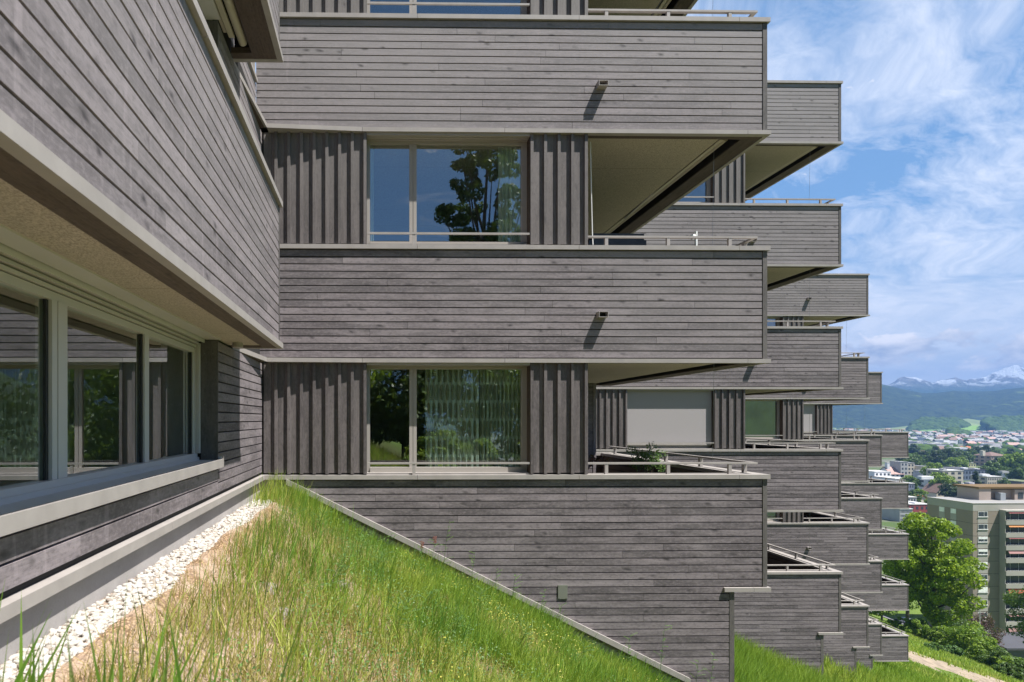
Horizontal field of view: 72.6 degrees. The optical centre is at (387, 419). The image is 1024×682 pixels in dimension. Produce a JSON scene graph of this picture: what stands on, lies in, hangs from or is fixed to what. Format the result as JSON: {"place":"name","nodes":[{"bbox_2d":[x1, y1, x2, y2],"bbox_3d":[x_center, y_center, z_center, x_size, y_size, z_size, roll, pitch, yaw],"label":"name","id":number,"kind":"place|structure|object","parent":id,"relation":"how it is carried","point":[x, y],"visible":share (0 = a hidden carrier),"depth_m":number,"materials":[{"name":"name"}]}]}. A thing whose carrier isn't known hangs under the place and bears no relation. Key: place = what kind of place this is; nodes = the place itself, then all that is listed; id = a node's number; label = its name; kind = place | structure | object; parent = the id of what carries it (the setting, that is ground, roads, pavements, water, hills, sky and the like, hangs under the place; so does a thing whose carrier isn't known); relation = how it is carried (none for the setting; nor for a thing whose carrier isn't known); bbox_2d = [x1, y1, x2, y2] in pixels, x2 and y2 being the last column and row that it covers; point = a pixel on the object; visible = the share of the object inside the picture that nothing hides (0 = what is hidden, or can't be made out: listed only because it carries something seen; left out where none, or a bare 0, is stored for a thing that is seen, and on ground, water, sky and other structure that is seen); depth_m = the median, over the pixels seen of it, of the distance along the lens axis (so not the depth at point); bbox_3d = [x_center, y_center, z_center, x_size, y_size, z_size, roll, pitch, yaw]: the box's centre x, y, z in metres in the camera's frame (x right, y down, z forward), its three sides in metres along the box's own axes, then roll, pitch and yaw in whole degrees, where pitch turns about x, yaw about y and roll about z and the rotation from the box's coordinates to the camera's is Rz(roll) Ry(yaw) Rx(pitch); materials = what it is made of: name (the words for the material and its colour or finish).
{"place":"outdoors","nodes":[
{"label":"outdoors","id":0,"kind":"place"},
{"bbox_2d":[0,559,488,681],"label":"foreground grass","id":1,"kind":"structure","parent":0,"point":[32,677],"depth_m":1.57,"materials":[{"name":"plant"}]},
{"bbox_2d":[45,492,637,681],"bbox_3d":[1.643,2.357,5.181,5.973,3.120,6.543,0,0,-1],"label":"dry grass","id":2,"kind":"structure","parent":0,"point":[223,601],"depth_m":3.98,"materials":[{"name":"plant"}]},
{"bbox_2d":[12,443,1005,681],"bbox_3d":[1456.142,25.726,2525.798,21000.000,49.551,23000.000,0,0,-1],"label":"ground","id":3,"kind":"structure","parent":0,"point":[914,613],"depth_m":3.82,"materials":[{"name":"green plant"}]},
{"bbox_2d":[0,499,269,681],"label":"pebble strip","id":4,"kind":"object","parent":3,"relation":"on","point":[184,555],"visible":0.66,"depth_m":3.54,"materials":[{"name":"gravel"}]},
{"bbox_2d":[0,0,282,664],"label":"terraced building","id":5,"kind":"structure","parent":3,"relation":"on","point":[141,203],"depth_m":3.65,"materials":[{"name":"grey wood"}]},
{"bbox_2d":[0,223,220,505],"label":"window","id":6,"kind":"structure","parent":5,"relation":"in","point":[157,377],"depth_m":4.25,"materials":[{"name":"grey metal"}]},
{"bbox_2d":[198,0,220,19],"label":"window","id":7,"kind":"structure","parent":5,"relation":"in","point":[209,9],"depth_m":6.05,"materials":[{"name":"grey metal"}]},
{"bbox_2d":[36,502,288,681],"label":"bare soil strip","id":8,"kind":"object","parent":3,"relation":"on","point":[205,557],"visible":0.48,"depth_m":3.36,"materials":[{"name":"soil"}]},
{"bbox_2d":[273,503,306,531],"bbox_3d":[-0.927,0.941,6.208,0.332,0.340,0.252,0,0,-42],"label":"vetch plant","id":9,"kind":"object","parent":3,"relation":"on","point":[285,511],"visible":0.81,"depth_m":6.19,"materials":[{"name":"green plant"}]},
{"bbox_2d":[246,468,334,532],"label":"corner grass","id":10,"kind":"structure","parent":3,"relation":"on","point":[275,492],"depth_m":7.87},
{"bbox_2d":[316,552,349,591],"bbox_3d":[-0.403,1.171,4.996,0.327,0.359,0.188,0,0,-36],"label":"vetch plant","id":11,"kind":"object","parent":3,"relation":"on","point":[342,566],"visible":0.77,"depth_m":5.01,"materials":[{"name":"green plant"}]},
{"bbox_2d":[330,544,352,579],"bbox_3d":[-0.369,1.200,5.590,0.194,0.333,0.290,0,0,-1],"label":"vetch plant","id":12,"kind":"object","parent":3,"relation":"on","point":[342,559],"visible":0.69,"depth_m":5.61,"materials":[{"name":"green plant"}]},
{"bbox_2d":[382,590,418,629],"bbox_3d":[0.096,1.421,4.900,0.274,0.350,0.309,0,0,-1],"label":"vetch plant","id":13,"kind":"object","parent":3,"relation":"on","point":[400,610],"visible":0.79,"depth_m":4.91,"materials":[{"name":"green plant"}]},
{"bbox_2d":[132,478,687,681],"bbox_3d":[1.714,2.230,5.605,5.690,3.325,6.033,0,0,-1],"label":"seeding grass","id":14,"kind":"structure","parent":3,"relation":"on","point":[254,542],"depth_m":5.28,"materials":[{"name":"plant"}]},
{"bbox_2d":[208,514,637,681],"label":"meadow herbs","id":15,"kind":"object","parent":3,"relation":"on","point":[303,653],"visible":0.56,"depth_m":4.45,"materials":[{"name":"green plant"}]},
{"bbox_2d":[409,585,442,612],"bbox_3d":[0.343,1.585,5.804,0.232,0.309,0.339,0,0,35],"label":"vetch plant","id":16,"kind":"object","parent":3,"relation":"on","point":[430,592],"visible":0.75,"depth_m":5.82,"materials":[{"name":"green plant"}]},
{"bbox_2d":[435,599,471,635],"bbox_3d":[0.543,1.642,5.436,0.294,0.369,0.223,0,0,22],"label":"vetch plant","id":17,"kind":"object","parent":3,"relation":"on","point":[459,620],"visible":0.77,"depth_m":5.44,"materials":[{"name":"green plant"}]},
{"bbox_2d":[231,0,770,681],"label":"terraced building","id":18,"kind":"structure","parent":3,"relation":"on","point":[643,112],"depth_m":8.68,"materials":[{"name":"grey wood"}]},
{"bbox_2d":[370,146,373,240],"bbox_3d":[-0.211,-2.530,8.950,0.070,2.260,0.035,0,0,7],"label":"curtain","id":19,"kind":"object","parent":18,"relation":"hanging from","point":[371,191],"visible":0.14,"depth_m":8.95,"materials":[{"name":"fabric"}]},
{"bbox_2d":[367,363,530,474],"bbox_3d":[0.788,-0.005,8.776,2.098,1.470,0.274,0,0,-1],"label":"window","id":20,"kind":"structure","parent":18,"relation":"in","point":[525,372],"depth_m":8.82,"materials":[{"name":"grey metal"}]},
{"bbox_2d":[367,132,530,244],"bbox_3d":[0.788,-2.915,8.776,2.098,1.470,0.274,0,0,-1],"label":"window","id":21,"kind":"structure","parent":18,"relation":"in","point":[412,140],"depth_m":8.82,"materials":[{"name":"grey metal"}]},
{"bbox_2d":[367,0,530,14],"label":"window","id":22,"kind":"structure","parent":18,"relation":"in","point":[525,5],"depth_m":8.65,"materials":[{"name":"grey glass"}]},
{"bbox_2d":[425,370,478,466],"bbox_3d":[0.854,0.380,8.963,0.700,2.240,0.077,0,0,0],"label":"curtain","id":23,"kind":"object","parent":18,"relation":"hanging from","point":[451,415],"visible":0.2,"depth_m":8.96,"materials":[{"name":"fabric"}]},
{"bbox_2d":[480,366,521,466],"bbox_3d":[1.498,0.380,8.984,0.550,2.240,0.089,0,0,1],"label":"curtain","id":24,"kind":"object","parent":18,"relation":"hanging from","point":[499,415],"visible":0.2,"depth_m":8.98,"materials":[{"name":"fabric"}]},
{"bbox_2d":[498,147,519,241],"bbox_3d":[1.619,-2.530,8.981,0.310,2.260,0.067,0,0,-1],"label":"curtain","id":25,"kind":"object","parent":18,"relation":"hanging from","point":[508,189],"visible":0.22,"depth_m":8.98,"materials":[{"name":"fabric"}]},
{"bbox_2d":[590,142,592,244],"bbox_3d":[2.655,-2.900,8.844,0.047,1.401,0.026,0,0,33],"label":"slender metal post","id":26,"kind":"object","parent":18,"relation":"hanging from","point":[591,192],"visible":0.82,"depth_m":8.84,"materials":[{"name":"metal"}]},
{"bbox_2d":[588,454,610,472],"bbox_3d":[2.845,1.178,9.201,0.370,1.424,0.259,0,0,-1],"label":"potted maple","id":27,"kind":"object","parent":18,"relation":"on","point":[595,459],"visible":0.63,"depth_m":9.17,"materials":[{"name":"brown plant"}]},
{"bbox_2d":[588,233,645,244],"bbox_3d":[3.157,-1.790,9.668,0.790,1.540,0.677,0,0,-1],"label":"covered table","id":28,"kind":"object","parent":18,"relation":"on","point":[598,241],"visible":0.05,"depth_m":9.36,"materials":[{"name":"fabric"}]},
{"bbox_2d":[626,441,667,472],"bbox_3d":[4.171,1.117,10.958,0.611,1.545,0.492,0,0,-1],"label":"potted shrub","id":29,"kind":"object","parent":18,"relation":"on","point":[644,455],"visible":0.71,"depth_m":10.93,"materials":[{"name":"green plant"}]},
{"bbox_2d":[405,552,649,678],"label":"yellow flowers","id":30,"kind":"object","parent":3,"relation":"on","point":[520,634],"visible":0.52,"depth_m":7.01,"materials":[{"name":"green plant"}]},
{"bbox_2d":[596,80,842,674],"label":"terraced building","id":31,"kind":"structure","parent":3,"relation":"on","point":[796,610],"depth_m":16.20,"materials":[{"name":"grey wood"}]},
{"bbox_2d":[627,389,714,448],"bbox_3d":[6.718,-0.005,16.271,2.098,1.470,0.274,0,0,-1],"label":"window","id":32,"kind":"structure","parent":31,"relation":"in","point":[670,418],"depth_m":16.24,"materials":[{"name":"white glass"}]},
{"bbox_2d":[676,175,714,202],"bbox_3d":[6.718,-5.825,16.271,2.098,1.470,0.274,0,0,-1],"label":"window","id":33,"kind":"structure","parent":31,"relation":"in","point":[710,193],"depth_m":16.29,"materials":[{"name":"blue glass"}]},
{"bbox_2d":[745,273,869,671],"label":"terraced building","id":34,"kind":"structure","parent":3,"relation":"on","point":[838,298],"depth_m":23.95,"materials":[{"name":"grey wood"}]},
{"bbox_2d":[745,399,782,439],"bbox_3d":[12.834,-0.005,24.029,2.098,1.470,0.274,0,0,-1],"label":"window","id":35,"kind":"structure","parent":34,"relation":"in","point":[779,402],"depth_m":24.06,"materials":[{"name":"green glass"}]},
{"bbox_2d":[767,512,782,522],"bbox_3d":[12.834,2.905,24.029,2.098,1.470,0.274,0,0,-1],"label":"window","id":36,"kind":"structure","parent":34,"relation":"in","point":[779,515],"depth_m":24.04,"materials":[{"name":"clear glass"}]},
{"bbox_2d":[767,316,782,325],"bbox_3d":[12.834,-2.915,24.029,2.098,1.470,0.274,0,0,-1],"label":"window","id":37,"kind":"structure","parent":34,"relation":"in","point":[778,318],"depth_m":24.07,"materials":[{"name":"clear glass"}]},
{"bbox_2d":[804,372,882,671],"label":"terraced building","id":38,"kind":"structure","parent":3,"relation":"on","point":[863,579],"depth_m":31.55,"materials":[{"name":"grey wood"}]},
{"bbox_2d":[804,404,816,434],"bbox_3d":[18.802,-0.005,31.614,2.098,1.470,0.274,0,0,-1],"label":"window","id":39,"kind":"structure","parent":38,"relation":"in","point":[810,410],"depth_m":31.59,"materials":[{"name":"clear glass"}]},
{"bbox_2d":[833,428,908,661],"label":"terraced building","id":40,"kind":"structure","parent":3,"relation":"on","point":[885,543],"depth_m":39.03,"materials":[{"name":"grey wood"}]},
{"bbox_2d":[869,470,890,477],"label":"white block","id":41,"kind":"structure","parent":3,"relation":"on","point":[878,473],"depth_m":519.38,"materials":[{"name":"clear glass"}]},
{"bbox_2d":[800,655,961,681],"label":"meadow grass","id":42,"kind":"structure","parent":3,"relation":"on","point":[880,671],"depth_m":31.25,"materials":[{"name":"plant"}]},
{"bbox_2d":[869,611,898,621],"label":"young tree","id":43,"kind":"object","parent":3,"relation":"on","point":[881,613],"visible":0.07,"depth_m":118.29,"materials":[{"name":"green plant"}]},
{"bbox_2d":[872,476,900,481],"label":"flat roof hall","id":44,"kind":"structure","parent":3,"relation":"on","point":[887,477],"depth_m":506.08,"materials":[{"name":"white concrete"}]},
{"bbox_2d":[880,467,904,477],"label":"rose roof house","id":45,"kind":"structure","parent":3,"relation":"on","point":[894,472],"depth_m":574.87,"materials":[{"name":"pink glass"}]},
{"bbox_2d":[882,508,912,521],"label":"long grey block","id":46,"kind":"structure","parent":3,"relation":"on","point":[898,515],"depth_m":337.14,"materials":[{"name":"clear glass"}]},
{"bbox_2d":[890,461,907,476],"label":"grey block","id":47,"kind":"structure","parent":3,"relation":"on","point":[900,467],"depth_m":572.69,"materials":[{"name":"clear glass"}]},
{"bbox_2d":[886,616,917,629],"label":"hedge bush","id":48,"kind":"object","parent":3,"relation":"on","point":[895,623],"visible":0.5,"depth_m":100.43,"materials":[{"name":"green plant"}]},
{"bbox_2d":[882,526,937,622],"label":"maple tree","id":49,"kind":"object","parent":3,"relation":"on","point":[907,614],"visible":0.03,"depth_m":129.46,"materials":[{"name":"green plant"}]},
{"bbox_2d":[899,456,923,465],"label":"town tree","id":50,"kind":"object","parent":3,"relation":"on","point":[912,460],"visible":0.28,"depth_m":603.02,"materials":[{"name":"green plant"}]},
{"bbox_2d":[908,462,914,475],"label":"grey block","id":51,"kind":"structure","parent":3,"relation":"on","point":[911,466],"depth_m":582.45,"materials":[{"name":"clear glass"}]},
{"bbox_2d":[903,477,921,489],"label":"town tree","id":52,"kind":"object","parent":3,"relation":"on","point":[917,482],"visible":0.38,"depth_m":459.15,"materials":[{"name":"green plant"}]},
{"bbox_2d":[908,443,920,453],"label":"town tree","id":53,"kind":"object","parent":3,"relation":"on","point":[913,448],"visible":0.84,"depth_m":889.63,"materials":[{"name":"green plant"}]},
{"bbox_2d":[908,489,922,501],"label":"town tree","id":54,"kind":"object","parent":3,"relation":"on","point":[914,494],"visible":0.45,"depth_m":383.69,"materials":[{"name":"green plant"}]},
{"bbox_2d":[908,501,926,516],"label":"red house","id":55,"kind":"structure","parent":3,"relation":"on","point":[918,506],"depth_m":351.99,"materials":[{"name":"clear glass"}]},
{"bbox_2d":[911,452,926,465],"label":"town tree","id":56,"kind":"object","parent":3,"relation":"on","point":[916,455],"visible":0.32,"depth_m":646.68,"materials":[{"name":"green plant"}]},
{"bbox_2d":[901,617,939,639],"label":"hedge bush","id":57,"kind":"object","parent":3,"relation":"on","point":[925,632],"visible":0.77,"depth_m":96.98,"materials":[{"name":"green plant"}]},
{"bbox_2d":[916,476,933,488],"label":"white block","id":58,"kind":"structure","parent":3,"relation":"on","point":[924,480],"depth_m":463.49,"materials":[{"name":"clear glass"}]},
{"bbox_2d":[834,428,1023,455],"bbox_3d":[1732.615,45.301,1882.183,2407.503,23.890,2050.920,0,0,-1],"label":"trees","id":59,"kind":"object","parent":3,"relation":"on","point":[929,447],"visible":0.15,"depth_m":1181.23,"materials":[{"name":"green plant"}]},
{"bbox_2d":[837,428,1023,445],"bbox_3d":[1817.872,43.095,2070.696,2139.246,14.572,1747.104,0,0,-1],"label":"houses","id":60,"kind":"structure","parent":3,"relation":"on","point":[954,440],"depth_m":1602.50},
{"bbox_2d":[919,462,943,475],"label":"town tree","id":61,"kind":"object","parent":3,"relation":"on","point":[930,465],"visible":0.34,"depth_m":526.27,"materials":[{"name":"green plant"}]},
{"bbox_2d":[922,483,944,496],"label":"chalet","id":62,"kind":"object","parent":3,"relation":"on","point":[932,489],"visible":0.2,"depth_m":432.76,"materials":[{"name":"pink glass"}]},
{"bbox_2d":[923,642,943,650],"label":"hedge bush","id":63,"kind":"object","parent":3,"relation":"on","point":[935,646],"visible":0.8,"depth_m":72.70,"materials":[{"name":"green plant"}]},
{"bbox_2d":[882,511,987,628],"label":"maple tree","id":64,"kind":"object","parent":3,"relation":"on","point":[944,589],"visible":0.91,"depth_m":99.40,"materials":[{"name":"green plant"}]},
{"bbox_2d":[926,450,946,465],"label":"town tree","id":65,"kind":"object","parent":3,"relation":"on","point":[937,456],"visible":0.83,"depth_m":667.68,"materials":[{"name":"green plant"}]},
{"bbox_2d":[906,416,970,430],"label":"wooded hill","id":66,"kind":"structure","parent":3,"relation":"on","point":[928,423],"depth_m":2545.69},
{"bbox_2d":[927,628,950,644],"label":"hedge bush","id":67,"kind":"object","parent":3,"relation":"on","point":[932,636],"visible":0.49,"depth_m":93.87,"materials":[{"name":"green plant"}]},
{"bbox_2d":[929,475,957,484],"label":"town tree","id":68,"kind":"object","parent":3,"relation":"on","point":[939,479],"visible":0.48,"depth_m":434.15,"materials":[{"name":"green plant"}]},
{"bbox_2d":[926,468,963,482],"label":"grey high block","id":69,"kind":"structure","parent":3,"relation":"on","point":[957,475],"depth_m":463.35,"materials":[{"name":"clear glass"}]},
{"bbox_2d":[869,616,1023,681],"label":"hillside grass","id":70,"kind":"structure","parent":3,"relation":"on","point":[915,642],"depth_m":65.17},
{"bbox_2d":[937,482,956,496],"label":"town tree","id":71,"kind":"object","parent":3,"relation":"on","point":[947,490],"visible":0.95,"depth_m":419.51,"materials":[{"name":"green plant"}]},
{"bbox_2d":[931,625,965,645],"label":"hedge bush","id":72,"kind":"object","parent":3,"relation":"on","point":[937,636],"visible":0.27,"depth_m":93.79,"materials":[{"name":"green plant"}]},
{"bbox_2d":[941,448,956,459],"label":"town tree","id":73,"kind":"object","parent":3,"relation":"on","point":[948,451],"visible":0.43,"depth_m":708.22,"materials":[{"name":"green plant"}]},
{"bbox_2d":[942,644,963,656],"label":"hedge bush","id":74,"kind":"object","parent":3,"relation":"on","point":[955,649],"visible":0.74,"depth_m":79.81,"materials":[{"name":"green plant"}]},
{"bbox_2d":[943,457,963,466],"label":"town tree","id":75,"kind":"object","parent":3,"relation":"on","point":[950,461],"visible":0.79,"depth_m":647.06,"materials":[{"name":"green plant"}]},
{"bbox_2d":[943,618,968,630],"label":"laurel shrub","id":76,"kind":"object","parent":3,"relation":"on","point":[957,624],"visible":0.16,"depth_m":112.95,"materials":[{"name":"green plant"}]},
{"bbox_2d":[945,426,973,435],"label":"wooded hill","id":77,"kind":"structure","parent":3,"relation":"on","point":[954,430],"depth_m":1919.21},
{"bbox_2d":[956,457,968,466],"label":"town tree","id":78,"kind":"object","parent":3,"relation":"on","point":[964,464],"visible":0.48,"depth_m":657.02,"materials":[{"name":"green plant"}]},
{"bbox_2d":[944,467,985,479],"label":"flat block","id":79,"kind":"structure","parent":3,"relation":"on","point":[967,472],"depth_m":563.93,"materials":[{"name":"stone"}]},
{"bbox_2d":[941,620,992,658],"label":"hedge bush","id":80,"kind":"object","parent":3,"relation":"on","point":[960,636],"visible":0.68,"depth_m":88.96,"materials":[{"name":"green plant"}]},
{"bbox_2d":[959,451,975,462],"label":"town tree","id":81,"kind":"object","parent":3,"relation":"on","point":[969,457],"visible":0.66,"depth_m":712.11,"materials":[{"name":"green plant"}]},
{"bbox_2d":[927,484,1023,632],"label":"apartment tower","id":82,"kind":"structure","parent":3,"relation":"on","point":[988,519],"depth_m":152.40,"materials":[{"name":"beige concrete"}]},
{"bbox_2d":[972,471,981,483],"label":"town conifer","id":83,"kind":"object","parent":3,"relation":"on","point":[975,475],"visible":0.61,"depth_m":440.77,"materials":[{"name":"green plant"}]},
{"bbox_2d":[967,636,1000,665],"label":"hedge bush","id":84,"kind":"object","parent":3,"relation":"on","point":[979,646],"visible":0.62,"depth_m":84.96,"materials":[{"name":"green plant"}]},
{"bbox_2d":[977,461,993,468],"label":"town tree","id":85,"kind":"object","parent":3,"relation":"on","point":[987,464],"visible":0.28,"depth_m":567.92,"materials":[{"name":"green plant"}]},
{"bbox_2d":[966,612,1005,647],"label":"copper shrub","id":86,"kind":"object","parent":3,"relation":"on","point":[987,625],"visible":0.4,"depth_m":121.33,"materials":[{"name":"brown plant"}]},
{"bbox_2d":[970,474,1002,483],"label":"beige block","id":87,"kind":"structure","parent":3,"relation":"on","point":[987,479],"depth_m":491.27,"materials":[{"name":"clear glass"}]},
{"bbox_2d":[973,451,1002,465],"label":"school building","id":88,"kind":"structure","parent":3,"relation":"on","point":[982,458],"depth_m":735.23,"materials":[{"name":"white glass"}]},
{"bbox_2d":[970,632,1023,658],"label":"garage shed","id":89,"kind":"structure","parent":3,"relation":"on","point":[1013,645],"depth_m":125.50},
{"bbox_2d":[985,462,1008,475],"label":"town tree","id":90,"kind":"object","parent":3,"relation":"on","point":[994,468],"visible":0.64,"depth_m":552.11,"materials":[{"name":"green plant"}]},
{"bbox_2d":[977,646,1019,667],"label":"hedge bush","id":91,"kind":"object","parent":3,"relation":"on","point":[988,659],"visible":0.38,"depth_m":81.63,"materials":[{"name":"green plant"}]},
{"bbox_2d":[980,415,1023,430],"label":"wooded hill","id":92,"kind":"structure","parent":3,"relation":"on","point":[1008,423],"depth_m":2460.68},
{"bbox_2d":[998,453,1011,466],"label":"town tree","id":93,"kind":"object","parent":3,"relation":"on","point":[1001,460],"visible":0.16,"depth_m":570.39,"materials":[{"name":"green plant"}]},
{"bbox_2d":[992,662,1023,680],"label":"hedge bush","id":94,"kind":"object","parent":3,"relation":"on","point":[1008,668],"visible":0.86,"depth_m":71.26,"materials":[{"name":"green plant"}]},
{"bbox_2d":[996,655,1023,664],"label":"hedge bush","id":95,"kind":"object","parent":3,"relation":"on","point":[1003,659],"visible":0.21,"depth_m":77.92,"materials":[{"name":"green plant"}]},
{"bbox_2d":[1002,585,1023,642],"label":"roadside tree","id":96,"kind":"object","parent":3,"relation":"on","point":[1014,599],"visible":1,"depth_m":107.53,"materials":[{"name":"green plant"}]},
{"bbox_2d":[1002,463,1023,479],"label":"town tree","id":97,"kind":"object","parent":3,"relation":"on","point":[1016,471],"visible":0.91,"depth_m":526.42,"materials":[{"name":"green plant"}]},
{"bbox_2d":[1004,452,1023,467],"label":"town tree","id":98,"kind":"object","parent":3,"relation":"on","point":[1016,457],"visible":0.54,"depth_m":558.36,"materials":[{"name":"green plant"}]},
{"bbox_2d":[1014,659,1023,676],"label":"hedge bush","id":99,"kind":"object","parent":3,"relation":"on","point":[1018,664],"visible":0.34,"depth_m":72.52,"materials":[{"name":"green plant"}]},
{"bbox_2d":[255,0,1023,384],"label":"sky","id":100,"kind":"structure","parent":0,"point":[926,174],"materials":[{"name":"blue"}]},
{"bbox_2d":[734,631,851,681],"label":"meadow grass","id":101,"kind":"structure","parent":0,"point":[752,663],"depth_m":14.17,"materials":[{"name":"plant"}]},
{"bbox_2d":[833,419,979,430],"bbox_3d":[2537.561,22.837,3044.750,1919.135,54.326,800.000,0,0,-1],"label":"green foothill","id":102,"kind":"structure","parent":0,"point":[972,422],"depth_m":2938.46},
{"bbox_2d":[833,384,1023,428],"bbox_3d":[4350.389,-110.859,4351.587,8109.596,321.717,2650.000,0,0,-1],"label":"wooded mountain","id":103,"kind":"structure","parent":0,"point":[898,407],"depth_m":3455.92,"materials":[{"name":"plant"}]},
{"bbox_2d":[888,365,1023,392],"bbox_3d":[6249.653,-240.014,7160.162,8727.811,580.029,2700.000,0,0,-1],"label":"alpine range","id":104,"kind":"structure","parent":0,"point":[1011,377],"depth_m":6447.63,"materials":[{"name":"snow"}]},
{"bbox_2d":[908,650,1003,681],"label":"path","id":105,"kind":"structure","parent":0,"point":[932,663],"depth_m":58.53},
{"bbox_2d":[961,425,986,430],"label":"bright meadow","id":106,"kind":"structure","parent":0,"point":[975,427],"depth_m":2448.02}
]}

